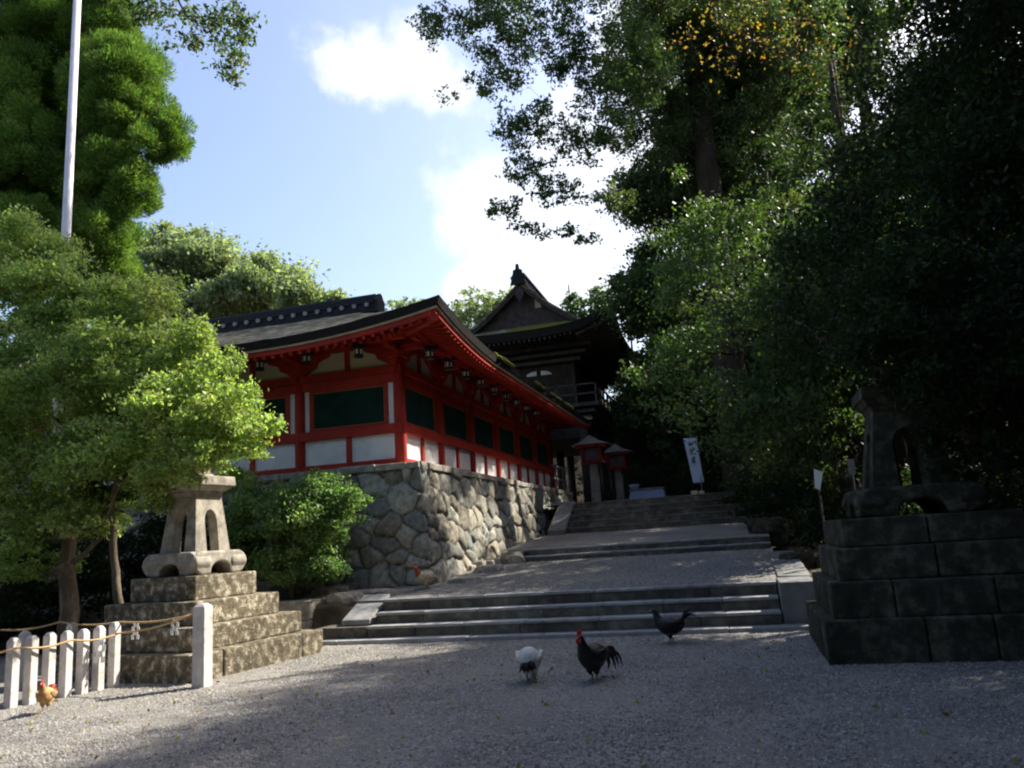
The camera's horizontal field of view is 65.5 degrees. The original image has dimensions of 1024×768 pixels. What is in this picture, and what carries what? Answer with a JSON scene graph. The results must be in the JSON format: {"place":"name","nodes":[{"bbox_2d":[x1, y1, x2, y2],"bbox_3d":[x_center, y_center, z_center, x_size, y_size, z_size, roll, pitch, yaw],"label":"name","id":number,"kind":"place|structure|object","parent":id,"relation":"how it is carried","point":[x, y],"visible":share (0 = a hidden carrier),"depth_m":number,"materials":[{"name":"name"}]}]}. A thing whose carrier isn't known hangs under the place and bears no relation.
{"place":"outdoors","nodes":[
{"label":"outdoors","id":0,"kind":"place"},
{"bbox_2d":[0,0,1019,400],"label":"sky","id":1,"kind":"structure","parent":0,"point":[337,149],"materials":[{"name":"blue"}]},
{"bbox_2d":[0,399,1021,655],"bbox_3d":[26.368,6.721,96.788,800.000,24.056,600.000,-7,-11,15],"label":"ground","id":2,"kind":"structure","parent":0,"point":[328,613],"depth_m":16.41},
{"bbox_2d":[3,637,20,708],"bbox_3d":[-5.633,3.286,8.965,0.104,0.829,0.104,-7,-11,15],"label":"stone post","id":3,"kind":"object","parent":2,"relation":"on","point":[11,683],"visible":0.8,"depth_m":8.94,"materials":[{"name":"stone"}]},
{"bbox_2d":[18,631,30,688],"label":"stone post","id":4,"kind":"object","parent":2,"relation":"on","point":[23,636],"visible":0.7,"depth_m":10.38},
{"bbox_2d":[22,635,38,704],"bbox_3d":[-5.528,3.316,9.139,0.104,0.824,0.104,-7,-11,15],"label":"stone post","id":5,"kind":"object","parent":2,"relation":"on","point":[30,675],"visible":0.75,"depth_m":9.11,"materials":[{"name":"stone"}]},
{"bbox_2d":[0,493,96,648],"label":"garden shrub","id":6,"kind":"object","parent":2,"relation":"on","point":[10,600],"visible":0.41,"depth_m":14.50,"materials":[{"name":"green plant"}]},
{"bbox_2d":[41,632,56,686],"bbox_3d":[-5.423,3.338,9.313,0.104,0.836,0.104,-7,-11,15],"label":"stone post","id":7,"kind":"object","parent":2,"relation":"on","point":[48,663],"visible":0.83,"depth_m":9.30,"materials":[{"name":"stone"}]},
{"bbox_2d":[39,0,80,614],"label":"flag pole","id":8,"kind":"object","parent":2,"relation":"on","point":[70,149],"visible":0.2,"depth_m":18.74,"materials":[{"name":"metal"}]},
{"bbox_2d":[58,631,73,697],"bbox_3d":[-5.318,3.370,9.486,0.104,0.826,0.104,-7,-11,15],"label":"stone post","id":9,"kind":"object","parent":2,"relation":"on","point":[65,671],"visible":0.8,"depth_m":9.46,"materials":[{"name":"stone"}]},
{"bbox_2d":[66,622,77,651],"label":"stone post","id":10,"kind":"object","parent":2,"relation":"on","point":[74,630],"visible":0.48,"depth_m":11.49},
{"bbox_2d":[75,629,89,693],"bbox_3d":[-5.213,3.399,9.659,0.104,0.823,0.104,-7,-11,15],"label":"stone post","id":11,"kind":"object","parent":2,"relation":"on","point":[82,669],"visible":0.8,"depth_m":9.63,"materials":[{"name":"stone"}]},
{"bbox_2d":[91,626,105,690],"bbox_3d":[-5.109,3.420,9.835,0.104,0.836,0.104,-7,-11,15],"label":"stone post","id":12,"kind":"object","parent":2,"relation":"on","point":[97,680],"visible":0.74,"depth_m":9.79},
{"bbox_2d":[0,0,198,333],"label":"cedar tree","id":13,"kind":"object","parent":2,"relation":"on","point":[123,108],"visible":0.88,"depth_m":25.29,"materials":[{"name":"green plant"}]},
{"bbox_2d":[107,622,120,687],"bbox_3d":[-5.005,3.437,10.010,0.104,0.857,0.104,-7,-11,15],"label":"stone post","id":14,"kind":"object","parent":2,"relation":"on","point":[113,670],"visible":0.81,"depth_m":9.98,"materials":[{"name":"stone"}]},
{"bbox_2d":[15,505,268,629],"bbox_3d":[-7.128,3.630,15.661,5.331,2.602,2.800,-4,-11,2],"label":"garden shrub","id":15,"kind":"object","parent":2,"relation":"on","point":[100,567],"visible":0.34,"depth_m":15.32,"materials":[{"name":"green plant"}]},
{"bbox_2d":[192,603,212,687],"bbox_3d":[-3.727,3.178,9.585,0.170,1.040,0.170,-7,-11,15],"label":"stone post","id":16,"kind":"object","parent":2,"relation":"on","point":[202,645],"visible":0.81,"depth_m":9.53,"materials":[{"name":"stone"}]},
{"bbox_2d":[0,614,189,630],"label":"straw rope","id":17,"kind":"object","parent":16,"relation":"attached to","point":[92,624],"visible":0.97,"depth_m":10.42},
{"bbox_2d":[131,623,139,639],"bbox_3d":[-4.732,3.103,10.004,0.108,0.204,0.028,-7,-11,15],"label":"paper streamer","id":18,"kind":"object","parent":17,"relation":"hanging from","point":[138,628],"visible":0.97,"depth_m":10.00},
{"bbox_2d":[170,619,178,634],"bbox_3d":[-4.129,2.973,9.747,0.103,0.194,0.028,-7,-11,15],"label":"paper streamer","id":19,"kind":"object","parent":17,"relation":"hanging from","point":[173,627],"visible":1,"depth_m":9.74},
{"bbox_2d":[0,614,192,653],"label":"straw rope","id":20,"kind":"object","parent":16,"relation":"attached to","point":[79,640],"visible":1,"depth_m":9.65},
{"bbox_2d":[94,639,105,662],"bbox_3d":[-5.043,3.267,9.740,0.146,0.274,0.028,-7,-11,15],"label":"paper streamer","id":21,"kind":"object","parent":20,"relation":"hanging from","point":[99,642],"visible":1,"depth_m":9.73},
{"bbox_2d":[79,595,326,629],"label":"retaining wall","id":22,"kind":"structure","parent":2,"relation":"on","point":[306,607],"depth_m":14.21,"materials":[{"name":"stone"}]},
{"bbox_2d":[118,217,354,323],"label":"broad tree","id":23,"kind":"object","parent":2,"relation":"on","point":[224,282],"visible":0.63,"depth_m":52.93,"materials":[{"name":"green plant"}]},
{"bbox_2d":[5,461,572,612],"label":"stone platform","id":24,"kind":"structure","parent":2,"relation":"on","point":[449,522],"depth_m":16.58,"materials":[{"name":"stone"}]},
{"bbox_2d":[0,294,592,496],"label":"corridor building","id":25,"kind":"structure","parent":24,"relation":"on","point":[392,395],"depth_m":17.93,"materials":[{"name":"paint"}]},
{"bbox_2d":[132,409,190,437],"bbox_3d":[-8.206,1.066,18.769,1.900,0.920,0.095,-7,-11,15],"label":"window","id":26,"kind":"structure","parent":25,"relation":"in","point":[165,410],"depth_m":18.83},
{"bbox_2d":[220,394,289,441],"bbox_3d":[-5.901,0.797,18.160,1.900,0.920,0.095,-7,-11,15],"label":"window","id":27,"kind":"structure","parent":25,"relation":"in","point":[280,404],"depth_m":18.02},
{"bbox_2d":[252,359,267,371],"bbox_3d":[-5.595,-0.628,17.660,0.400,0.700,0.346,-7,-11,15],"label":"hanging lantern","id":28,"kind":"object","parent":25,"relation":"hanging from","point":[259,365],"visible":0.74,"depth_m":17.55,"materials":[{"name":"brown metal"}]},
{"bbox_2d":[298,352,314,364],"bbox_3d":[-4.480,-0.757,17.365,0.400,0.700,0.346,-7,-11,15],"label":"hanging lantern","id":29,"kind":"object","parent":25,"relation":"hanging from","point":[306,357],"visible":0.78,"depth_m":17.25,"materials":[{"name":"brown metal"}]},
{"bbox_2d":[309,382,388,431],"bbox_3d":[-3.595,0.529,17.550,1.900,0.920,0.095,-7,-11,15],"label":"window","id":30,"kind":"structure","parent":25,"relation":"in","point":[364,405],"depth_m":17.55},
{"bbox_2d":[350,341,366,358],"bbox_3d":[-3.289,-0.896,17.050,0.400,0.700,0.346,-7,-11,15],"label":"hanging lantern","id":31,"kind":"object","parent":25,"relation":"hanging from","point":[357,348],"visible":0.94,"depth_m":16.93,"materials":[{"name":"brown metal"}]},
{"bbox_2d":[405,384,437,432],"bbox_3d":[-2.133,0.597,18.374,0.095,0.920,1.960,-7,-11,15],"label":"window","id":32,"kind":"structure","parent":25,"relation":"in","point":[421,411],"depth_m":18.43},
{"bbox_2d":[421,346,437,360],"bbox_3d":[-1.836,-0.871,17.654,0.400,0.700,0.346,-7,-11,15],"label":"hanging lantern","id":33,"kind":"object","parent":25,"relation":"hanging from","point":[429,351],"visible":0.86,"depth_m":17.54,"materials":[{"name":"brown metal"}]},
{"bbox_2d":[441,357,455,370],"bbox_3d":[-1.506,-0.664,18.811,0.400,0.700,0.346,-7,-11,15],"label":"hanging lantern","id":34,"kind":"object","parent":25,"relation":"hanging from","point":[448,362],"visible":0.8,"depth_m":18.69,"materials":[{"name":"brown metal"}]},
{"bbox_2d":[442,399,468,442],"bbox_3d":[-1.484,1.003,20.649,0.095,0.920,1.960,-7,-11,15],"label":"window","id":35,"kind":"structure","parent":25,"relation":"in","point":[455,418],"depth_m":20.70,"materials":[{"name":"wood"}]},
{"bbox_2d":[458,368,472,379],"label":"hanging lantern","id":36,"kind":"object","parent":25,"relation":"hanging from","point":[465,373],"visible":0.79,"depth_m":19.85,"materials":[{"name":"brown metal"}]},
{"bbox_2d":[473,376,487,387],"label":"hanging lantern","id":37,"kind":"object","parent":25,"relation":"hanging from","point":[480,382],"visible":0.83,"depth_m":21.00,"materials":[{"name":"brown metal"}]},
{"bbox_2d":[473,413,494,450],"bbox_3d":[-0.836,1.409,22.924,0.095,0.920,1.960,-7,-11,15],"label":"window","id":38,"kind":"structure","parent":25,"relation":"in","point":[483,427],"depth_m":22.99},
{"bbox_2d":[487,384,499,394],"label":"hanging lantern","id":39,"kind":"object","parent":25,"relation":"hanging from","point":[494,390],"visible":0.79,"depth_m":22.16,"materials":[{"name":"brown metal"}]},
{"bbox_2d":[499,391,511,400],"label":"hanging lantern","id":40,"kind":"object","parent":25,"relation":"hanging from","point":[506,396],"visible":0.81,"depth_m":23.32,"materials":[{"name":"brown metal"}]},
{"bbox_2d":[498,423,516,456],"bbox_3d":[-0.187,1.815,25.198,0.095,0.920,1.960,-7,-11,15],"label":"window","id":41,"kind":"structure","parent":25,"relation":"in","point":[507,441],"depth_m":25.31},
{"bbox_2d":[511,397,522,406],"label":"hanging lantern","id":42,"kind":"object","parent":25,"relation":"hanging from","point":[516,402],"visible":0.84,"depth_m":24.47,"materials":[{"name":"brown metal"}]},
{"bbox_2d":[519,432,533,462],"bbox_3d":[0.461,2.221,27.473,0.095,0.920,1.960,-7,-11,15],"label":"window","id":43,"kind":"structure","parent":25,"relation":"in","point":[526,442],"depth_m":27.60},
{"bbox_2d":[521,403,532,412],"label":"hanging lantern","id":44,"kind":"object","parent":25,"relation":"hanging from","point":[526,408],"visible":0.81,"depth_m":25.63,"materials":[{"name":"brown metal"}]},
{"bbox_2d":[531,409,540,416],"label":"hanging lantern","id":45,"kind":"object","parent":25,"relation":"hanging from","point":[535,412],"visible":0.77,"depth_m":26.79,"materials":[{"name":"brown metal"}]},
{"bbox_2d":[536,440,549,467],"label":"window","id":46,"kind":"structure","parent":25,"relation":"in","point":[542,448],"depth_m":29.89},
{"bbox_2d":[551,464,566,489],"bbox_3d":[1.772,3.515,29.728,0.080,0.950,2.300,-7,-11,15],"label":"railing","id":47,"kind":"object","parent":24,"relation":"on","point":[555,466],"visible":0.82,"depth_m":29.40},
{"bbox_2d":[205,462,382,599],"bbox_3d":[-4.282,2.875,15.392,3.455,2.656,3.245,2,-12,-27],"label":"round bush","id":48,"kind":"object","parent":2,"relation":"on","point":[305,518],"visible":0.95,"depth_m":14.79,"materials":[{"name":"green plant"}]},
{"bbox_2d":[311,585,348,597],"bbox_3d":[-3.582,4.141,15.679,0.714,0.290,0.618,0,-12,-17],"label":"rock","id":49,"kind":"object","parent":2,"relation":"on","point":[320,591],"visible":0.46,"depth_m":15.52,"materials":[{"name":"stone"}]},
{"bbox_2d":[325,591,363,605],"bbox_3d":[-3.054,4.001,14.608,0.678,0.343,0.578,-9,-12,27],"label":"rock","id":50,"kind":"object","parent":2,"relation":"on","point":[350,598],"visible":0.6,"depth_m":14.39,"materials":[{"name":"stone"}]},
{"bbox_2d":[337,583,357,590],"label":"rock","id":51,"kind":"object","parent":2,"relation":"on","point":[352,586],"visible":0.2,"depth_m":15.83,"materials":[{"name":"stone"}]},
{"bbox_2d":[348,588,394,594],"bbox_3d":[-2.665,4.000,15.163,0.935,0.185,0.614,-1,-11,-12],"label":"rock","id":52,"kind":"object","parent":2,"relation":"on","point":[370,591],"visible":0.34,"depth_m":14.94,"materials":[{"name":"stone"}]},
{"bbox_2d":[379,589,413,593],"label":"rock","id":53,"kind":"object","parent":2,"relation":"on","point":[395,591],"visible":0.32,"depth_m":14.71,"materials":[{"name":"stone"}]},
{"bbox_2d":[385,285,511,329],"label":"tree","id":54,"kind":"object","parent":2,"relation":"on","point":[468,314],"visible":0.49,"depth_m":53.80,"materials":[{"name":"green plant"}]},
{"bbox_2d":[317,576,814,645],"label":"stone steps","id":55,"kind":"structure","parent":2,"relation":"on","point":[754,606],"depth_m":12.45,"materials":[{"name":"stone"}]},
{"bbox_2d":[559,283,613,403],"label":"tree","id":56,"kind":"object","parent":2,"relation":"on","point":[571,302],"visible":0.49,"depth_m":52.07,"materials":[{"name":"green plant"}]},
{"bbox_2d":[566,439,640,502],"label":"bank shrub","id":57,"kind":"object","parent":2,"relation":"on","point":[580,477],"visible":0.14,"depth_m":44.93,"materials":[{"name":"green plant"}]},
{"bbox_2d":[404,0,811,491],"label":"great tree","id":58,"kind":"object","parent":2,"relation":"on","point":[645,48],"visible":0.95,"depth_m":24.96,"materials":[{"name":"green plant"}]},
{"bbox_2d":[600,341,652,497],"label":"forest tree","id":59,"kind":"object","parent":2,"relation":"on","point":[623,441],"visible":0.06,"depth_m":45.46,"materials":[{"name":"green plant"}]},
{"bbox_2d":[548,486,775,534],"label":"terrace steps","id":60,"kind":"structure","parent":2,"relation":"on","point":[648,513],"depth_m":23.62,"materials":[{"name":"stone"}]},
{"bbox_2d":[609,332,723,495],"bbox_3d":[7.348,1.942,36.124,6.377,9.413,5.220,-12,-14,37],"label":"forest tree","id":61,"kind":"object","parent":2,"relation":"on","point":[646,455],"visible":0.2,"depth_m":35.42,"materials":[{"name":"green plant"}]},
{"bbox_2d":[585,0,863,479],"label":"tree","id":62,"kind":"object","parent":2,"relation":"on","point":[659,194],"visible":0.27,"depth_m":30.47,"materials":[{"name":"green plant"}]},
{"bbox_2d":[617,151,881,511],"bbox_3d":[6.109,-1.142,19.866,7.530,10.499,5.254,-7,-11,15],"label":"tree","id":63,"kind":"object","parent":2,"relation":"on","point":[675,288],"visible":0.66,"depth_m":20.70,"materials":[{"name":"green plant"}]},
{"bbox_2d":[712,430,808,515],"bbox_3d":[7.472,2.950,23.130,3.148,3.414,2.986,-7,-11,15],"label":"bank shrub","id":64,"kind":"object","parent":2,"relation":"on","point":[734,486],"visible":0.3,"depth_m":23.10,"materials":[{"name":"green plant"}]},
{"bbox_2d":[666,169,863,470],"bbox_3d":[12.133,-4.215,35.115,9.491,17.114,11.595,5,-14,-38],"label":"forest tree","id":65,"kind":"object","parent":2,"relation":"on","point":[743,196],"visible":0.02,"depth_m":34.93,"materials":[{"name":"green plant"}]},
{"bbox_2d":[768,550,810,576],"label":"edging stones","id":66,"kind":"object","parent":2,"relation":"on","point":[790,568],"visible":0.48,"depth_m":13.60,"materials":[{"name":"stone"}]},
{"bbox_2d":[728,463,852,543],"bbox_3d":[7.123,3.034,20.066,3.282,2.210,2.896,-7,-11,15],"label":"bank shrub","id":67,"kind":"object","parent":2,"relation":"on","point":[769,507],"visible":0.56,"depth_m":19.89,"materials":[{"name":"green plant"}]},
{"bbox_2d":[777,552,816,568],"bbox_3d":[5.269,3.429,14.767,0.749,0.594,0.680,-6,-11,11],"label":"rock","id":68,"kind":"object","parent":2,"relation":"on","point":[808,560],"visible":0.41,"depth_m":14.51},
{"bbox_2d":[610,0,1001,441],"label":"tree","id":69,"kind":"object","parent":2,"relation":"on","point":[864,7],"visible":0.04,"depth_m":40.97,"materials":[{"name":"green plant"}]},
{"bbox_2d":[758,406,863,500],"bbox_3d":[8.928,2.290,22.375,3.964,4.035,3.681,-7,-11,15],"label":"bank shrub","id":70,"kind":"object","parent":2,"relation":"on","point":[859,472],"visible":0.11,"depth_m":22.47,"materials":[{"name":"green plant"}]},
{"bbox_2d":[652,19,978,509],"bbox_3d":[6.393,-1.896,16.562,7.551,11.220,6.280,-7,-11,15],"label":"tree","id":71,"kind":"object","parent":2,"relation":"on","point":[802,411],"visible":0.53,"depth_m":16.11,"materials":[{"name":"green plant"}]},
{"bbox_2d":[814,469,826,543],"bbox_3d":[5.447,2.371,13.885,0.167,1.783,0.067,-7,-11,15],"label":"notice","id":72,"kind":"object","parent":2,"relation":"on","point":[818,477],"visible":0.73,"depth_m":13.97,"materials":[{"name":"wood"}]},
{"bbox_2d":[667,0,1012,495],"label":"cherry tree","id":73,"kind":"object","parent":2,"relation":"on","point":[974,437],"visible":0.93,"depth_m":14.98,"materials":[{"name":"green plant"}]},
{"bbox_2d":[781,478,921,551],"bbox_3d":[6.886,2.735,15.998,3.018,1.760,2.698,-13,-14,38],"label":"bank shrub","id":74,"kind":"object","parent":2,"relation":"on","point":[813,519],"visible":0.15,"depth_m":16.03,"materials":[{"name":"green plant"}]},
{"bbox_2d":[847,459,855,489],"bbox_3d":[6.060,2.267,13.940,0.117,1.916,0.067,-7,-11,15],"label":"notice","id":75,"kind":"object","parent":2,"relation":"on","point":[851,466],"visible":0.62,"depth_m":14.06,"materials":[{"name":"white wood"}]},
{"bbox_2d":[730,55,1023,469],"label":"tree","id":76,"kind":"object","parent":2,"relation":"on","point":[757,156],"visible":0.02,"depth_m":24.56,"materials":[{"name":"green plant"}]},
{"bbox_2d":[735,0,1023,470],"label":"tree","id":77,"kind":"object","parent":2,"relation":"on","point":[991,133],"visible":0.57,"depth_m":12.16,"materials":[{"name":"green plant"}]},
{"bbox_2d":[759,226,1023,489],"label":"tree","id":78,"kind":"object","parent":2,"relation":"on","point":[964,346],"visible":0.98,"depth_m":8.68,"materials":[{"name":"green plant"}]},
{"bbox_2d":[776,0,1023,255],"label":"tree","id":79,"kind":"object","parent":2,"relation":"on","point":[885,139],"visible":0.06,"depth_m":15.98,"materials":[{"name":"green plant"}]},
{"bbox_2d":[897,433,1023,515],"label":"bank shrub","id":80,"kind":"object","parent":2,"relation":"on","point":[1005,481],"visible":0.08,"depth_m":12.24,"materials":[{"name":"green plant"}]},
{"bbox_2d":[913,3,1023,86],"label":"tree","id":81,"kind":"object","parent":2,"relation":"on","point":[987,40],"visible":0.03,"depth_m":14.91,"materials":[{"name":"green plant"}]},
{"bbox_2d":[0,630,1023,767],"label":"gravel forecourt","id":82,"kind":"structure","parent":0,"point":[900,735],"depth_m":6.90,"materials":[{"name":"gravel"}]},
{"bbox_2d":[35,678,57,710],"bbox_3d":[-4.960,3.297,8.484,0.198,0.344,0.402,-1,-11,-12],"label":"rooster","id":83,"kind":"object","parent":82,"relation":"on","point":[44,694],"visible":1,"depth_m":8.39,"materials":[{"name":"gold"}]},
{"bbox_2d":[0,416,171,603],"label":"leafy tree","id":84,"kind":"object","parent":82,"relation":"on","point":[116,578],"visible":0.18,"depth_m":12.36,"materials":[{"name":"green plant"}]},
{"bbox_2d":[0,203,287,654],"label":"leafy tree","id":85,"kind":"object","parent":82,"relation":"on","point":[156,369],"visible":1,"depth_m":12.24,"materials":[{"name":"green plant"}]},
{"bbox_2d":[102,0,267,89],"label":"evergreen tree","id":86,"kind":"object","parent":82,"relation":"on","point":[216,24],"visible":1,"depth_m":11.99,"materials":[{"name":"green plant"}]},
{"bbox_2d":[55,466,322,683],"bbox_3d":[-4.656,2.636,11.717,2.604,2.940,2.589,-8,-12,23],"label":"stone lantern","id":87,"kind":"object","parent":82,"relation":"on","point":[253,628],"visible":0.82,"depth_m":11.14,"materials":[{"name":"stone"}]},
{"bbox_2d":[0,633,1018,767],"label":"scattered leaves","id":88,"kind":"object","parent":82,"relation":"on","point":[1014,760],"visible":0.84,"depth_m":7.31,"materials":[{"name":"brown plant"}]},
{"bbox_2d":[516,646,542,681],"bbox_3d":[0.196,2.997,8.501,0.297,0.393,0.547,-5,-11,8],"label":"hen","id":89,"kind":"object","parent":82,"relation":"on","point":[528,659],"visible":0.98,"depth_m":8.34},
{"bbox_2d":[575,629,622,681],"bbox_3d":[0.885,2.807,8.327,0.308,0.535,0.733,-12,-14,37],"label":"rooster","id":90,"kind":"object","parent":82,"relation":"on","point":[593,657],"visible":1,"depth_m":8.14},
{"bbox_2d":[649,608,696,643],"bbox_3d":[2.171,3.221,10.646,0.652,0.455,0.289,-6,-11,10],"label":"hen","id":91,"kind":"object","parent":82,"relation":"on","point":[669,626],"visible":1,"depth_m":10.59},
{"bbox_2d":[805,368,1023,664],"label":"stone lantern","id":92,"kind":"object","parent":82,"relation":"on","point":[941,579],"visible":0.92,"depth_m":8.42,"materials":[{"name":"stone"}]},
{"bbox_2d":[359,548,776,600],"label":"gravel path","id":93,"kind":"structure","parent":0,"point":[769,566],"depth_m":14.91,"materials":[{"name":"gravel"}]},
{"bbox_2d":[412,563,440,588],"bbox_3d":[-1.599,3.586,14.913,0.537,0.478,0.275,-2,-11,-10],"label":"rooster","id":94,"kind":"object","parent":93,"relation":"on","point":[426,577],"visible":1,"depth_m":14.84},
{"bbox_2d":[448,576,486,582],"bbox_3d":[-0.855,3.887,15.586,0.701,0.211,0.680,-10,-13,28],"label":"rock","id":95,"kind":"object","parent":93,"relation":"on","point":[469,579],"visible":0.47,"depth_m":15.34,"materials":[{"name":"stone"}]},
{"bbox_2d":[473,564,505,572],"bbox_3d":[-0.471,4.030,17.143,0.765,0.264,0.603,5,-14,-38],"label":"rock","id":96,"kind":"object","parent":93,"relation":"on","point":[488,568],"visible":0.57,"depth_m":16.89,"materials":[{"name":"stone"}]},
{"bbox_2d":[465,534,771,570],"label":"steps","id":97,"kind":"structure","parent":93,"relation":"on","point":[749,542],"depth_m":17.85,"materials":[{"name":"stone"}]},
{"bbox_2d":[501,551,525,563],"bbox_3d":[0.032,4.075,18.571,0.554,0.317,0.850,-3,-11,-6],"label":"rock","id":98,"kind":"object","parent":97,"relation":"on","point":[515,557],"visible":0.73,"depth_m":18.20,"materials":[{"name":"stone"}]},
{"bbox_2d":[501,523,764,550],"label":"gravel path","id":99,"kind":"structure","parent":0,"point":[659,534],"depth_m":20.43,"materials":[{"name":"gravel"}]},
{"bbox_2d":[747,516,794,546],"bbox_3d":[5.960,3.395,18.274,0.888,0.660,0.850,7,-15,-43],"label":"rock","id":100,"kind":"object","parent":99,"relation":"on","point":[777,530],"visible":0.71,"depth_m":17.94,"materials":[{"name":"stone"}]},
{"bbox_2d":[544,482,861,507],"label":"terrace gravel","id":101,"kind":"structure","parent":0,"point":[556,506],"depth_m":25.67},
{"bbox_2d":[470,264,637,502],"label":"tower gate","id":102,"kind":"structure","parent":101,"relation":"on","point":[526,327],"depth_m":34.70,"materials":[{"name":"brown wood"}]},
{"bbox_2d":[571,435,612,501],"bbox_3d":[2.766,2.897,26.759,1.320,2.291,0.968,-7,-11,15],"label":"roofed lantern","id":103,"kind":"object","parent":101,"relation":"on","point":[590,448],"visible":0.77,"depth_m":26.57,"materials":[{"name":"stone"}]},
{"bbox_2d":[604,444,634,499],"bbox_3d":[3.944,3.367,29.398,1.290,2.239,0.946,-7,-11,15],"label":"roofed lantern","id":104,"kind":"object","parent":101,"relation":"on","point":[616,457],"visible":0.77,"depth_m":29.21,"materials":[{"name":"stone"}]},
{"bbox_2d":[629,487,665,498],"bbox_3d":[4.864,3.993,28.497,1.310,0.510,0.720,-7,-11,15],"label":"offering table","id":105,"kind":"object","parent":101,"relation":"on","point":[651,492],"visible":0.6,"depth_m":28.20,"materials":[{"name":"white fabric"}]},
{"bbox_2d":[629,484,639,488],"bbox_3d":[4.410,3.710,28.677,0.420,0.170,0.409,-7,-11,15],"label":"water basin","id":106,"kind":"object","parent":105,"relation":"on","point":[634,486],"visible":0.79,"depth_m":28.55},
{"bbox_2d":[659,422,723,495],"bbox_3d":[6.917,3.046,29.023,3.199,3.367,3.161,-7,-11,15],"label":"bank shrub","id":107,"kind":"object","parent":101,"relation":"on","point":[678,489],"visible":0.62,"depth_m":28.89,"materials":[{"name":"green plant"}]},
{"bbox_2d":[683,435,703,490],"bbox_3d":[5.791,2.601,25.281,0.500,1.920,0.093,-7,-11,15],"label":"banner","id":108,"kind":"object","parent":101,"relation":"on","point":[696,470],"visible":0.88,"depth_m":25.29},
{"bbox_2d":[691,490,704,494],"bbox_3d":[5.860,3.438,25.094,0.420,0.160,0.300,-7,-11,15],"label":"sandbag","id":109,"kind":"object","parent":101,"relation":"on","point":[696,492],"visible":0.59,"depth_m":24.97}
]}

